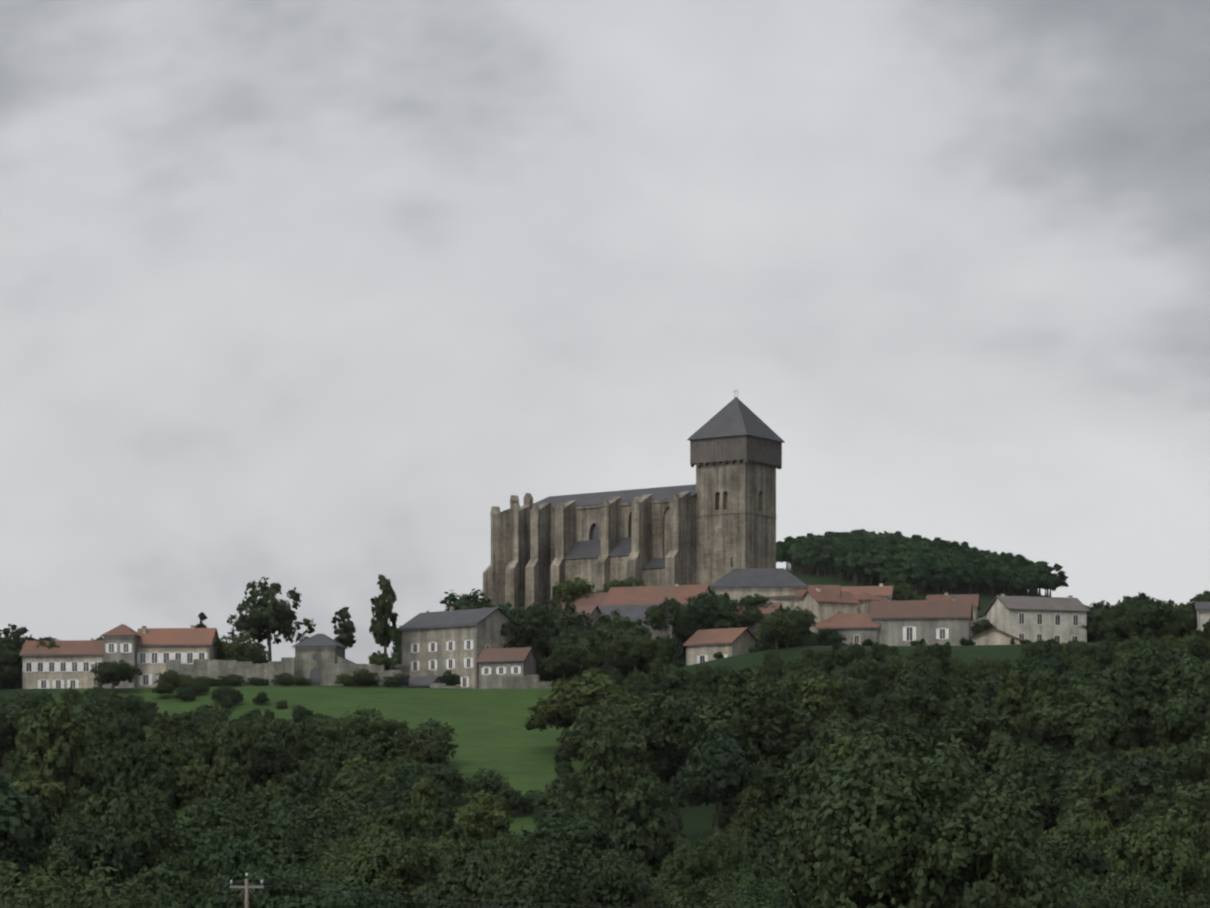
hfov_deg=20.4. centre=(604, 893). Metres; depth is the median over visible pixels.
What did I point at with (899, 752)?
forest tree
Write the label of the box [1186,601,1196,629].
skyline tree
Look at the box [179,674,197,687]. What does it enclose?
fringe bush
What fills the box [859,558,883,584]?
hill tree
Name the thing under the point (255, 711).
fringe bush
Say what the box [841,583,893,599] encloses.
house
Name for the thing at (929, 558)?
hill tree
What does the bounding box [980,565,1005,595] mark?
hill tree
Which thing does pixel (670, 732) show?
forest tree
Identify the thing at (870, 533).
hill tree
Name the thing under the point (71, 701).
forest tree
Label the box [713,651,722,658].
terrace tree
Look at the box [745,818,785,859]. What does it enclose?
forest tree
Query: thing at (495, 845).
forest tree
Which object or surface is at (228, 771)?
forest tree
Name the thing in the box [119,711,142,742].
forest tree
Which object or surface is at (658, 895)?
forest tree
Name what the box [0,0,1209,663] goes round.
sky
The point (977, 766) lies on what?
forest tree
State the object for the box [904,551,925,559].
hill tree
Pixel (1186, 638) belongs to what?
forest tree
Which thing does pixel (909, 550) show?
hill tree
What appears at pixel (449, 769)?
fringe bush
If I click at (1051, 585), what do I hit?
hill tree
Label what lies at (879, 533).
hill tree
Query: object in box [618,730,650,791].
forest tree
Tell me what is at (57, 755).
forest tree
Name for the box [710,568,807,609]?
house
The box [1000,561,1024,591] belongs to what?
hill tree
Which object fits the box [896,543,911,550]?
hill tree
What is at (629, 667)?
village tree
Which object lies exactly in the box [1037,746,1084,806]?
forest tree
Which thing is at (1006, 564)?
hill tree
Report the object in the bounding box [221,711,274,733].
meadow edge tree
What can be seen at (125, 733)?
forest tree
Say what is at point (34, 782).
forest tree
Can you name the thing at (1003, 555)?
hill tree
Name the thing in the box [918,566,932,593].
hill tree
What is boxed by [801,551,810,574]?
hill tree
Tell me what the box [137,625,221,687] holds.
house
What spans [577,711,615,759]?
forest tree
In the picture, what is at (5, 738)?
forest tree
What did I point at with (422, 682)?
house couthouse
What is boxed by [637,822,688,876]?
forest tree
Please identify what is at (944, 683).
forest tree
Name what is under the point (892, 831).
forest tree
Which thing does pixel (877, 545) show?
hill tree
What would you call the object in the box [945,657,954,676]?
forest tree
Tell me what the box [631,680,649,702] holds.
forest tree
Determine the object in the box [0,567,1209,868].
hillside terrain
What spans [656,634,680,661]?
village tree
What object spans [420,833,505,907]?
forest tree
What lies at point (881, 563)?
hill tree
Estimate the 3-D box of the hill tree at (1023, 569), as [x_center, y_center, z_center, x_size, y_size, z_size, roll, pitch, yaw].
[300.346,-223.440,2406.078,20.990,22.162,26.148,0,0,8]
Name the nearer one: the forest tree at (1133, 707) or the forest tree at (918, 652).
the forest tree at (1133, 707)
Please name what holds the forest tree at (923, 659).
on the hillside terrain
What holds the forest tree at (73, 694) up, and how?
on the hillside terrain
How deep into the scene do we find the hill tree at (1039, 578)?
2409.72 m
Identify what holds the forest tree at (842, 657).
on the hillside terrain
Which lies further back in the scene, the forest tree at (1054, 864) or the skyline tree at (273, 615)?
the skyline tree at (273, 615)
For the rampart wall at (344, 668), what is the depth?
612.29 m
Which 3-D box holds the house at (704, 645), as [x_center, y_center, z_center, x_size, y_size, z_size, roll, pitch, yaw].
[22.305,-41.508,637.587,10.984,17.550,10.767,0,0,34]
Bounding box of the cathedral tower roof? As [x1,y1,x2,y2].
[687,389,784,468]
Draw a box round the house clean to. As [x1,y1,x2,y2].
[389,663,409,675]
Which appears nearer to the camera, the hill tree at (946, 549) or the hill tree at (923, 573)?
the hill tree at (923, 573)
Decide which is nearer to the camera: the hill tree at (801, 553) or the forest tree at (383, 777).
the forest tree at (383, 777)
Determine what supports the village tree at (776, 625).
on the hillside terrain
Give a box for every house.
[19,638,102,688]
[137,625,221,687]
[399,606,516,688]
[476,647,538,688]
[594,604,685,656]
[602,583,711,606]
[683,627,757,665]
[710,568,807,609]
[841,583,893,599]
[870,597,972,645]
[926,592,979,634]
[971,615,990,633]
[984,593,1089,642]
[1194,602,1209,631]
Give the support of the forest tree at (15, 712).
on the hillside terrain
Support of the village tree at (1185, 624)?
on the hillside terrain
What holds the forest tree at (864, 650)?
on the hillside terrain
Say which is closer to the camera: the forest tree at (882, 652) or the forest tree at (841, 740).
the forest tree at (841, 740)
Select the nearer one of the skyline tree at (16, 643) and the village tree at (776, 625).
the village tree at (776, 625)
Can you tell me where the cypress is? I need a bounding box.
[195,612,207,627]
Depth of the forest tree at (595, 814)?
451.09 m
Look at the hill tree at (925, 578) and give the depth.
2287.30 m
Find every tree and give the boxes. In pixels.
[0,623,49,688]
[0,641,16,671]
[0,655,20,689]
[0,697,39,773]
[0,709,11,767]
[0,773,58,889]
[0,845,164,907]
[2,682,22,688]
[4,742,30,782]
[7,669,22,688]
[7,766,71,835]
[15,689,35,700]
[15,713,35,752]
[22,697,94,814]
[24,825,55,859]
[31,690,55,707]
[33,636,59,648]
[33,700,53,718]
[39,814,139,903]
[59,687,81,700]
[59,709,124,797]
[66,697,77,705]
[68,698,116,727]
[72,793,104,828]
[82,688,97,695]
[84,776,213,898]
[90,659,142,690]
[91,761,125,799]
[93,685,104,694]
[104,714,141,751]
[105,690,118,707]
[113,694,154,726]
[114,849,209,907]
[118,740,157,800]
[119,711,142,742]
[131,779,178,840]
[132,714,146,742]
[138,731,209,807]
[140,704,150,725]
[144,711,183,745]
[150,764,175,809]
[169,781,372,884]
[172,703,234,732]
[176,756,210,807]
[178,799,218,837]
[182,708,224,742]
[189,829,267,896]
[191,716,224,765]
[195,848,383,907]
[198,753,248,804]
[204,875,219,902]
[213,632,270,663]
[215,711,296,794]
[220,722,258,825]
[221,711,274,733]
[227,577,315,660]
[241,778,320,821]
[243,732,281,792]
[264,718,301,740]
[265,717,297,786]
[269,743,310,781]
[280,770,307,798]
[283,772,323,824]
[290,819,428,907]
[294,721,321,760]
[296,716,355,753]
[298,737,355,773]
[308,756,337,798]
[315,739,383,766]
[317,760,380,814]
[327,785,395,821]
[331,606,356,647]
[334,756,397,799]
[335,803,430,876]
[337,706,409,763]
[340,880,408,907]
[341,825,445,907]
[347,761,385,802]
[369,574,401,670]
[379,764,450,810]
[381,755,428,797]
[391,625,401,657]
[391,646,401,664]
[391,718,458,768]
[396,784,457,829]
[409,777,440,840]
[411,762,472,800]
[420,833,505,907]
[422,831,493,866]
[423,812,466,847]
[425,838,458,879]
[427,588,520,632]
[439,670,460,685]
[447,600,486,608]
[453,767,522,810]
[455,789,513,844]
[471,826,662,907]
[475,831,517,860]
[482,857,522,907]
[489,835,528,869]
[500,599,592,680]
[512,805,623,866]
[521,668,639,731]
[533,649,551,681]
[533,770,612,825]
[541,643,588,682]
[544,653,554,679]
[547,627,609,676]
[548,576,602,604]
[551,696,645,762]
[551,768,590,790]
[557,802,611,849]
[562,855,614,867]
[568,642,599,678]
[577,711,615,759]
[582,722,627,849]
[582,852,672,904]
[586,609,652,671]
[597,628,664,671]
[602,576,643,592]
[606,668,624,687]
[606,767,634,839]
[608,632,637,675]
[608,635,651,672]
[613,773,677,875]
[613,894,654,907]
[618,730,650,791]
[623,668,649,692]
[623,688,722,728]
[627,672,639,693]
[629,880,676,907]
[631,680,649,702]
[636,666,647,672]
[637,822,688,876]
[639,690,717,764]
[642,596,693,632]
[644,668,674,701]
[645,640,666,674]
[645,880,673,903]
[647,651,670,665]
[647,665,714,698]
[649,657,666,673]
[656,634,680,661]
[656,795,687,839]
[656,837,719,906]
[659,877,771,907]
[666,625,693,646]
[666,728,757,837]
[672,690,690,702]
[673,660,684,667]
[681,589,740,639]
[686,677,828,771]
[686,826,749,893]
[691,617,747,635]
[691,869,798,907]
[694,664,707,680]
[699,674,714,697]
[703,663,713,679]
[711,665,730,700]
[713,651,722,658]
[716,671,736,697]
[719,664,734,672]
[721,666,776,711]
[722,668,766,725]
[722,819,732,832]
[725,858,785,893]
[726,823,750,851]
[726,833,790,884]
[731,786,768,835]
[733,879,798,907]
[735,605,764,626]
[739,593,782,609]
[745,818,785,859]
[748,647,757,652]
[750,757,790,817]
[752,627,792,651]
[753,665,782,682]
[756,625,791,645]
[758,610,798,650]
[759,606,811,647]
[760,608,806,647]
[762,649,784,667]
[763,643,775,649]
[764,722,1097,907]
[767,878,813,898]
[769,659,784,677]
[770,799,782,818]
[772,869,799,889]
[774,759,822,863]
[776,541,792,568]
[776,541,799,572]
[776,729,819,767]
[777,668,802,711]
[781,638,802,646]
[781,657,807,680]
[782,743,830,800]
[783,714,883,769]
[788,541,801,570]
[788,640,797,646]
[790,541,813,571]
[790,551,806,573]
[790,606,816,625]
[792,539,813,573]
[793,551,807,573]
[793,672,851,726]
[798,666,825,695]
[800,647,814,673]
[801,545,822,574]
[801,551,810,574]
[804,535,823,539]
[804,537,817,542]
[807,548,827,575]
[807,551,823,575]
[808,660,828,676]
[812,671,866,725]
[813,538,833,570]
[813,543,834,574]
[813,650,820,660]
[816,628,846,643]
[819,649,835,675]
[820,547,851,579]
[820,554,831,575]
[821,732,865,764]
[822,640,831,645]
[825,554,839,578]
[830,642,842,669]
[832,535,855,540]
[832,542,864,574]
[833,546,857,577]
[834,532,851,537]
[834,551,857,579]
[834,551,872,583]
[834,642,871,673]
[838,657,886,697]
[839,532,856,538]
[839,551,867,580]
[844,561,857,582]
[845,539,874,549]
[846,675,876,721]
[847,730,893,762]
[848,656,878,671]
[850,529,874,536]
[853,707,936,756]
[854,643,871,659]
[855,531,871,538]
[855,552,878,582]
[855,563,871,583]
[857,538,872,550]
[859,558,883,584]
[862,639,873,645]
[868,532,895,537]
[870,552,888,581]
[870,642,880,662]
[872,534,892,539]
[873,544,882,549]
[873,555,890,581]
[875,545,900,578]
[875,659,946,712]
[876,550,904,567]
[876,652,915,693]
[877,539,894,547]
[877,643,888,664]
[877,751,959,797]
[878,579,918,600]
[879,561,893,574]
[879,566,899,581]
[880,558,906,575]
[881,535,902,544]
[881,671,945,730]
[885,646,898,657]
[888,561,914,583]
[891,557,920,575]
[892,555,915,563]
[893,531,909,538]
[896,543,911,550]
[896,561,924,589]
[901,571,925,589]
[902,541,928,550]
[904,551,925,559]
[905,547,929,553]
[908,642,929,659]
[909,640,919,645]
[911,596,926,599]
[912,537,920,541]
[912,550,939,561]
[912,577,926,590]
[912,662,952,703]
[913,557,933,587]
[913,655,925,662]
[914,545,932,553]
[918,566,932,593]
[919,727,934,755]
[920,566,933,592]
[923,643,950,675]
[923,693,1024,775]
[924,555,935,563]
[927,565,955,593]
[928,545,940,552]
[929,543,936,548]
[929,577,957,593]
[930,643,949,672]
[930,658,944,676]
[931,563,958,593]
[933,537,952,545]
[933,549,961,558]
[935,556,962,590]
[937,540,953,550]
[941,547,956,557]
[942,641,951,657]
[943,753,987,785]
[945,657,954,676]
[946,559,964,591]
[947,663,974,697]
[948,557,967,588]
[949,677,996,726]
[950,567,962,591]
[950,658,968,671]
[952,547,976,559]
[954,576,966,591]
[957,566,984,593]
[958,565,984,593]
[959,638,966,645]
[961,541,972,548]
[965,639,976,645]
[965,658,988,685]
[968,551,998,560]
[971,549,982,557]
[971,619,996,635]
[975,758,1040,824]
[977,729,1028,779]
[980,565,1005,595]
[982,551,1007,559]
[983,561,1003,592]
[984,659,1039,715]
[994,559,1010,590]
[994,571,1010,594]
[994,667,1025,720]
[996,557,1011,562]
[996,657,1013,673]
[997,569,1028,595]
[997,749,1050,828]
[997,809,1043,842]
[999,565,1009,593]
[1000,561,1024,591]
[1000,575,1021,595]
[1003,555,1030,571]
[1015,575,1034,595]
[1018,566,1037,594]
[1020,639,1031,643]
[1020,640,1047,659]
[1020,666,1061,749]
[1020,837,1068,899]
[1022,574,1037,595]
[1022,659,1063,684]
[1027,568,1047,595]
[1027,722,1055,751]
[1028,560,1043,572]
[1028,564,1050,593]
[1028,823,1115,905]
[1029,645,1041,665]
[1031,798,1115,870]
[1032,567,1044,595]
[1034,566,1049,595]
[1034,677,1138,751]
[1037,566,1054,592]
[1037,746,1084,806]
[1037,782,1080,835]
[1038,561,1052,580]
[1039,573,1053,595]
[1042,642,1067,673]
[1044,638,1055,643]
[1045,576,1060,596]
[1046,563,1063,596]
[1049,570,1068,596]
[1055,665,1087,694]
[1056,642,1073,661]
[1056,746,1175,827]
[1056,767,1128,829]
[1061,864,1194,907]
[1063,641,1078,672]
[1066,657,1102,681]
[1071,642,1097,668]
[1071,713,1108,765]
[1075,677,1107,703]
[1082,600,1119,641]
[1087,631,1094,642]
[1087,644,1194,707]
[1089,615,1127,637]
[1090,608,1125,636]
[1093,638,1114,672]
[1095,637,1104,642]
[1097,822,1140,842]
[1099,810,1206,907]
[1109,595,1147,639]
[1110,653,1146,688]
[1111,644,1125,662]
[1112,810,1145,827]
[1113,632,1153,664]
[1113,672,1159,750]
[1115,636,1128,641]
[1116,606,1155,639]
[1116,744,1158,762]
[1118,592,1189,608]
[1118,615,1137,639]
[1119,778,1209,857]
[1126,612,1159,639]
[1128,597,1183,636]
[1143,636,1172,664]
[1145,738,1202,801]
[1148,652,1209,778]
[1155,611,1195,637]
[1161,633,1182,644]
[1162,599,1196,624]
[1165,634,1175,645]
[1170,634,1209,662]
[1173,642,1188,666]
[1175,815,1209,905]
[1180,634,1206,642]
[1183,721,1209,783]
[1185,877,1209,907]
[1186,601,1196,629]
[1189,590,1209,617]
[1202,621,1209,640]
[1202,849,1209,867]
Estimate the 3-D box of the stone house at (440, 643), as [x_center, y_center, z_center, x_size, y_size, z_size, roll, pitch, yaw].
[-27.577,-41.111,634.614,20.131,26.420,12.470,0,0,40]
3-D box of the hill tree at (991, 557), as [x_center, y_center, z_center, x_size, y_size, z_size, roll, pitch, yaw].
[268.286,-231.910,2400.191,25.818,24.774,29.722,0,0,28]
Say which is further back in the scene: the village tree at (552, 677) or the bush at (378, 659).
the village tree at (552, 677)
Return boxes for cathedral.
[483,484,696,610]
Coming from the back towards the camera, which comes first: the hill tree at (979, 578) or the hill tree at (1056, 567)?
the hill tree at (1056, 567)
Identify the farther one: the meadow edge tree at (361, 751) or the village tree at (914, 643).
the village tree at (914, 643)
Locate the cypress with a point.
(202, 616)
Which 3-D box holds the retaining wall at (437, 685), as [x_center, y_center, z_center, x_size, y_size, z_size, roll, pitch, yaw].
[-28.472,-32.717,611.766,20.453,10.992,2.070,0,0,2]
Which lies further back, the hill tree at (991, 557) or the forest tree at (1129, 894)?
the hill tree at (991, 557)
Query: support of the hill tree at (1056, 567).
on the hillside terrain
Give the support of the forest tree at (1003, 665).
on the hillside terrain
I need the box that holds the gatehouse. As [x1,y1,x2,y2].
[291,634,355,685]
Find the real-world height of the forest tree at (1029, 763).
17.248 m
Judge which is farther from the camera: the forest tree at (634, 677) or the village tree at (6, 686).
the village tree at (6, 686)
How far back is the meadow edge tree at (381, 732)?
543.44 m
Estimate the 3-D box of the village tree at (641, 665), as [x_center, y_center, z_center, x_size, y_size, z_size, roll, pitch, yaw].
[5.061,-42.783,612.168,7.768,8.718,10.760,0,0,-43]
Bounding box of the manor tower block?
[100,624,140,687]
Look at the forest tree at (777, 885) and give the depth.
340.49 m
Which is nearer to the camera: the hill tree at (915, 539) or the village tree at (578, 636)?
the village tree at (578, 636)
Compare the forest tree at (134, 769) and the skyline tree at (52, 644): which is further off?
the skyline tree at (52, 644)
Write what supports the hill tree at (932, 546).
on the hillside terrain
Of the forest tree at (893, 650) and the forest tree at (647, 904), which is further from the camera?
the forest tree at (893, 650)
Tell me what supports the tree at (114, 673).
on the hillside terrain
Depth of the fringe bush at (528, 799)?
507.67 m
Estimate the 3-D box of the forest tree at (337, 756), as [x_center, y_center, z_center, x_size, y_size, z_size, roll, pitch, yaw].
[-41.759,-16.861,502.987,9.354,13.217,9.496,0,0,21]
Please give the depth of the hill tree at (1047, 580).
2422.59 m
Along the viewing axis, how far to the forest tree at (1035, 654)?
573.27 m
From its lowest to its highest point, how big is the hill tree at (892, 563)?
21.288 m
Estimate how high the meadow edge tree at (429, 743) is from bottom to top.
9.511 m
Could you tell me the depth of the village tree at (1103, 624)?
615.04 m
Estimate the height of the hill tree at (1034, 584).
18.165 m
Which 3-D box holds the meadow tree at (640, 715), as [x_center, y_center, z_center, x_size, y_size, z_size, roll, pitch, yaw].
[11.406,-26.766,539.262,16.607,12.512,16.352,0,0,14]
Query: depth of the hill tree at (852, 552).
2313.17 m
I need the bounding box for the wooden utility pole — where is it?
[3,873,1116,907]
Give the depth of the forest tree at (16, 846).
258.31 m
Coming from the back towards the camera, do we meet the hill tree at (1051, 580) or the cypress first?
the hill tree at (1051, 580)
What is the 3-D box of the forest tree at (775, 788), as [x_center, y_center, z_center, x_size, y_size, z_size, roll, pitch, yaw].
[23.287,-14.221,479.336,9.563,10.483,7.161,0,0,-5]
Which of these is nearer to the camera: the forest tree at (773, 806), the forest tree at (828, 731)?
the forest tree at (773, 806)
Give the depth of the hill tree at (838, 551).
2326.42 m
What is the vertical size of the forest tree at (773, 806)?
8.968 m
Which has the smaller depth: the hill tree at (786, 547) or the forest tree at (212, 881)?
the forest tree at (212, 881)
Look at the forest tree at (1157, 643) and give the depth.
547.42 m
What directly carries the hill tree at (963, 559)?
on the hillside terrain
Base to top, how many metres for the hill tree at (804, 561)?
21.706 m
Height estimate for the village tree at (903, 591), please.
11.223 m
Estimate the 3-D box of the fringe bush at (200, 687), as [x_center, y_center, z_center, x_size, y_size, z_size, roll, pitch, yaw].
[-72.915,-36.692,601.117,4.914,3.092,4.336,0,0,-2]
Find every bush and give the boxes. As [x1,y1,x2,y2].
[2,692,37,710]
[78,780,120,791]
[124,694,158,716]
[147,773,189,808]
[151,682,175,698]
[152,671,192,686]
[159,669,178,684]
[174,687,195,700]
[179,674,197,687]
[185,680,209,694]
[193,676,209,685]
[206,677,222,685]
[210,685,229,702]
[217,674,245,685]
[220,695,234,708]
[221,685,244,703]
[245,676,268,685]
[248,708,261,717]
[252,691,269,704]
[263,709,273,718]
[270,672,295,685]
[276,700,287,708]
[291,704,307,716]
[292,705,313,723]
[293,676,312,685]
[313,712,330,723]
[319,716,340,727]
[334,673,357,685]
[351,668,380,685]
[368,650,395,670]
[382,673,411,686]
[432,766,459,778]
[510,790,540,814]
[531,804,539,823]
[554,759,574,777]
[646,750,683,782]
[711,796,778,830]
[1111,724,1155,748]
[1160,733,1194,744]
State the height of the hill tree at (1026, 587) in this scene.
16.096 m
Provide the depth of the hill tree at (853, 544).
2336.64 m
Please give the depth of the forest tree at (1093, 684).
520.72 m
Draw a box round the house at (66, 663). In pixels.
[19,638,102,688]
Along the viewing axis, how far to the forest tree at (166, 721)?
516.61 m
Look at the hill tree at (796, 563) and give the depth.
2382.43 m
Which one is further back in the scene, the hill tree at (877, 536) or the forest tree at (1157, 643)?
the hill tree at (877, 536)
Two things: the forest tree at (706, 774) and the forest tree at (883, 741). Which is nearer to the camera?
the forest tree at (883, 741)
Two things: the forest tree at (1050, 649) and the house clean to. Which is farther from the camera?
the house clean to
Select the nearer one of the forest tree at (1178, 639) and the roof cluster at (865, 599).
the forest tree at (1178, 639)
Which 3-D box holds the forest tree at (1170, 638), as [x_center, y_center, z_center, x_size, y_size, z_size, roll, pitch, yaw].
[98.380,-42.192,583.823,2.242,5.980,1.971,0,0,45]
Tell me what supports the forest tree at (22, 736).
on the hillside terrain
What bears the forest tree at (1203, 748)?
on the hillside terrain
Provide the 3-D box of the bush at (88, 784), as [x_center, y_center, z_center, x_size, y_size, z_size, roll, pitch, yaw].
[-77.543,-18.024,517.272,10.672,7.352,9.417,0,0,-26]
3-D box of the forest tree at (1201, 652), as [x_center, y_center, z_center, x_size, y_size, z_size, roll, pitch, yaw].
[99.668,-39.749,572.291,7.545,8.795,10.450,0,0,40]
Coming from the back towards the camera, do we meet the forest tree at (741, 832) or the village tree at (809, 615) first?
the village tree at (809, 615)
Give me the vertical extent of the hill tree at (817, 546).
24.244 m
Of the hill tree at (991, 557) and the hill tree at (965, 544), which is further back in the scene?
the hill tree at (965, 544)
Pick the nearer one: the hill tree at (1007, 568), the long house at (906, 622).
the long house at (906, 622)
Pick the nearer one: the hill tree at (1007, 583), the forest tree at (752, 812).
the forest tree at (752, 812)
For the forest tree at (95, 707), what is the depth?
533.72 m
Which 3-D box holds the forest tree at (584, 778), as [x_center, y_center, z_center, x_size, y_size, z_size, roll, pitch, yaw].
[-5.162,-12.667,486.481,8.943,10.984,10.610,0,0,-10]
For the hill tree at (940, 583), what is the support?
on the hillside terrain
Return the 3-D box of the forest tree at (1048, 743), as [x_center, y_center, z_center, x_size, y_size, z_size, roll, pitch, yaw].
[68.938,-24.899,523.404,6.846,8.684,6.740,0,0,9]
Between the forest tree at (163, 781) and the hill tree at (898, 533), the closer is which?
the forest tree at (163, 781)
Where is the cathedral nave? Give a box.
[551,497,695,584]
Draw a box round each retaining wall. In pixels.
[430,683,501,688]
[502,675,552,688]
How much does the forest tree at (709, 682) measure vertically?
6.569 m
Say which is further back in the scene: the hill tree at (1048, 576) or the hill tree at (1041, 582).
the hill tree at (1048, 576)
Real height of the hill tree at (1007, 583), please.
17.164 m
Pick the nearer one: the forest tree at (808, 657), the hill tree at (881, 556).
the forest tree at (808, 657)
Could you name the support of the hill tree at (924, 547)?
on the hillside terrain
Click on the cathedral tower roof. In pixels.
(734, 429)
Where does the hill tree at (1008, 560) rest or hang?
on the hillside terrain
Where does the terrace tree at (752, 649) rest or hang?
on the hillside terrain
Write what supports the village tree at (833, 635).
on the hillside terrain
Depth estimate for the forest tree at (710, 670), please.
586.09 m
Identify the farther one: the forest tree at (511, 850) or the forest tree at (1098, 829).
the forest tree at (511, 850)
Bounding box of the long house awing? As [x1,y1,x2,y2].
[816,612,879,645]
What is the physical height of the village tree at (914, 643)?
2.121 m
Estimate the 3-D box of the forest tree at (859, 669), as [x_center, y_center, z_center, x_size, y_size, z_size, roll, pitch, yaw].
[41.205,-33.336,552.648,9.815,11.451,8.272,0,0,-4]
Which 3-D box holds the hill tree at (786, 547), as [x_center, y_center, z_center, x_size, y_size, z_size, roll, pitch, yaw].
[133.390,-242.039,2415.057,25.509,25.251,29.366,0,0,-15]
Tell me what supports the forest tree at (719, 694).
on the hillside terrain
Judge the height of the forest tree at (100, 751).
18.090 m
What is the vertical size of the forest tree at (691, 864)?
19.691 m
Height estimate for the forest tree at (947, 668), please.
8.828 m
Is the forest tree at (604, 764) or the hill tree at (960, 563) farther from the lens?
the hill tree at (960, 563)
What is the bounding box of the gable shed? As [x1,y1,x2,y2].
[967,628,1021,644]
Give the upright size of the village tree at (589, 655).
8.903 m
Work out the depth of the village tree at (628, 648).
604.15 m
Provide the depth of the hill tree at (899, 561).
2285.57 m
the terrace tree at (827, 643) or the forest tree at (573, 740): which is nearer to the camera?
the forest tree at (573, 740)
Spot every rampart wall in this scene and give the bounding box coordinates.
[166,657,294,685]
[334,663,402,686]
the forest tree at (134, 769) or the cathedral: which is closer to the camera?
the forest tree at (134, 769)
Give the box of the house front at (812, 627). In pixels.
[810,616,833,632]
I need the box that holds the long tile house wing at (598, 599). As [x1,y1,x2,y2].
[558,591,607,606]
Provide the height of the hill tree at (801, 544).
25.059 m
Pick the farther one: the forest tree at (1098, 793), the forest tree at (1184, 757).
the forest tree at (1184, 757)
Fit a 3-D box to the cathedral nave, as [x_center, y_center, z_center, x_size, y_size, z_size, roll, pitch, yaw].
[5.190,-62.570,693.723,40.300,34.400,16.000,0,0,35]
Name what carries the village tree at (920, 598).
on the hillside terrain
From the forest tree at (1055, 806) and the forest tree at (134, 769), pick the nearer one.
the forest tree at (1055, 806)
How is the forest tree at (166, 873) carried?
on the hillside terrain
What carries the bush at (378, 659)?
on the hillside terrain
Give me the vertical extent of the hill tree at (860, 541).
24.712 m
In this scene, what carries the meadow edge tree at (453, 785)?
on the hillside terrain
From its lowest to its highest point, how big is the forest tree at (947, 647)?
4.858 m
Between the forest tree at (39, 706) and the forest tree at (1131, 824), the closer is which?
the forest tree at (1131, 824)
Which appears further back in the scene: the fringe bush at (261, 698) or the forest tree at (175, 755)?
the fringe bush at (261, 698)
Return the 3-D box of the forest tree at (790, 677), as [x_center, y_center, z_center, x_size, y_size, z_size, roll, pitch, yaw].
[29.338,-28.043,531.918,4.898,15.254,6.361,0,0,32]
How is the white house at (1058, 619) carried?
on the hillside terrain
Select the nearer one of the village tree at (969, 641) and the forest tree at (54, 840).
the forest tree at (54, 840)
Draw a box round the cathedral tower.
[696,460,776,584]
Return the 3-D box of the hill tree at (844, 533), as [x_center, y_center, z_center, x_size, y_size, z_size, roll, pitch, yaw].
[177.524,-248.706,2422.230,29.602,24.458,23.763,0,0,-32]
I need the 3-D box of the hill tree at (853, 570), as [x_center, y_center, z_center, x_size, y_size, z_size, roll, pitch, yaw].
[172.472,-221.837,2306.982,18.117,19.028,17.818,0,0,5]
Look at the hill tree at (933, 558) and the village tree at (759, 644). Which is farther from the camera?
the hill tree at (933, 558)
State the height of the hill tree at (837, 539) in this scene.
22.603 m
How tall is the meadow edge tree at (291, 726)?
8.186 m
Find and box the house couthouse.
[403,676,440,687]
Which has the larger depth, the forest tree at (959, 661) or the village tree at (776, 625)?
the village tree at (776, 625)
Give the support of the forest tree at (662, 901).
on the hillside terrain
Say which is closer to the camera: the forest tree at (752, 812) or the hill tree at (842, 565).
the forest tree at (752, 812)
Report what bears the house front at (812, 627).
on the hillside terrain
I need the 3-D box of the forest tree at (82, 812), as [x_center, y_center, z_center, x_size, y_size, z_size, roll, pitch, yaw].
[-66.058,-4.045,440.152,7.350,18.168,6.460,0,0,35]
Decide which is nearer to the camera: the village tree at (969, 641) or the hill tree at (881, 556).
the village tree at (969, 641)
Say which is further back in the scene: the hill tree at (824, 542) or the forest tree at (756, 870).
the hill tree at (824, 542)
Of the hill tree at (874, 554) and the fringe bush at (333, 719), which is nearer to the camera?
the fringe bush at (333, 719)
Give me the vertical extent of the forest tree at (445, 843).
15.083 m
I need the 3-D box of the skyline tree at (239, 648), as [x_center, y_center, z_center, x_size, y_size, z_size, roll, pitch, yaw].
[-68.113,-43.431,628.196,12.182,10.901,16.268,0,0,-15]
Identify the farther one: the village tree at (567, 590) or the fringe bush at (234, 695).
the village tree at (567, 590)
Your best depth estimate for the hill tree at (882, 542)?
2367.02 m
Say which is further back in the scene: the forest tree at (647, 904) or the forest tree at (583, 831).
the forest tree at (583, 831)
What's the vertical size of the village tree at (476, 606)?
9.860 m
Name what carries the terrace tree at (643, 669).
on the hillside terrain
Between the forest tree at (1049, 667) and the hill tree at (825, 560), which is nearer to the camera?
the forest tree at (1049, 667)
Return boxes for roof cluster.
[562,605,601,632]
[730,603,781,638]
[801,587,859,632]
[853,591,887,612]
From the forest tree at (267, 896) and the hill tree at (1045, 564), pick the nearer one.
the forest tree at (267, 896)
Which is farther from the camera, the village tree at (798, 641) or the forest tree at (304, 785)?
the village tree at (798, 641)

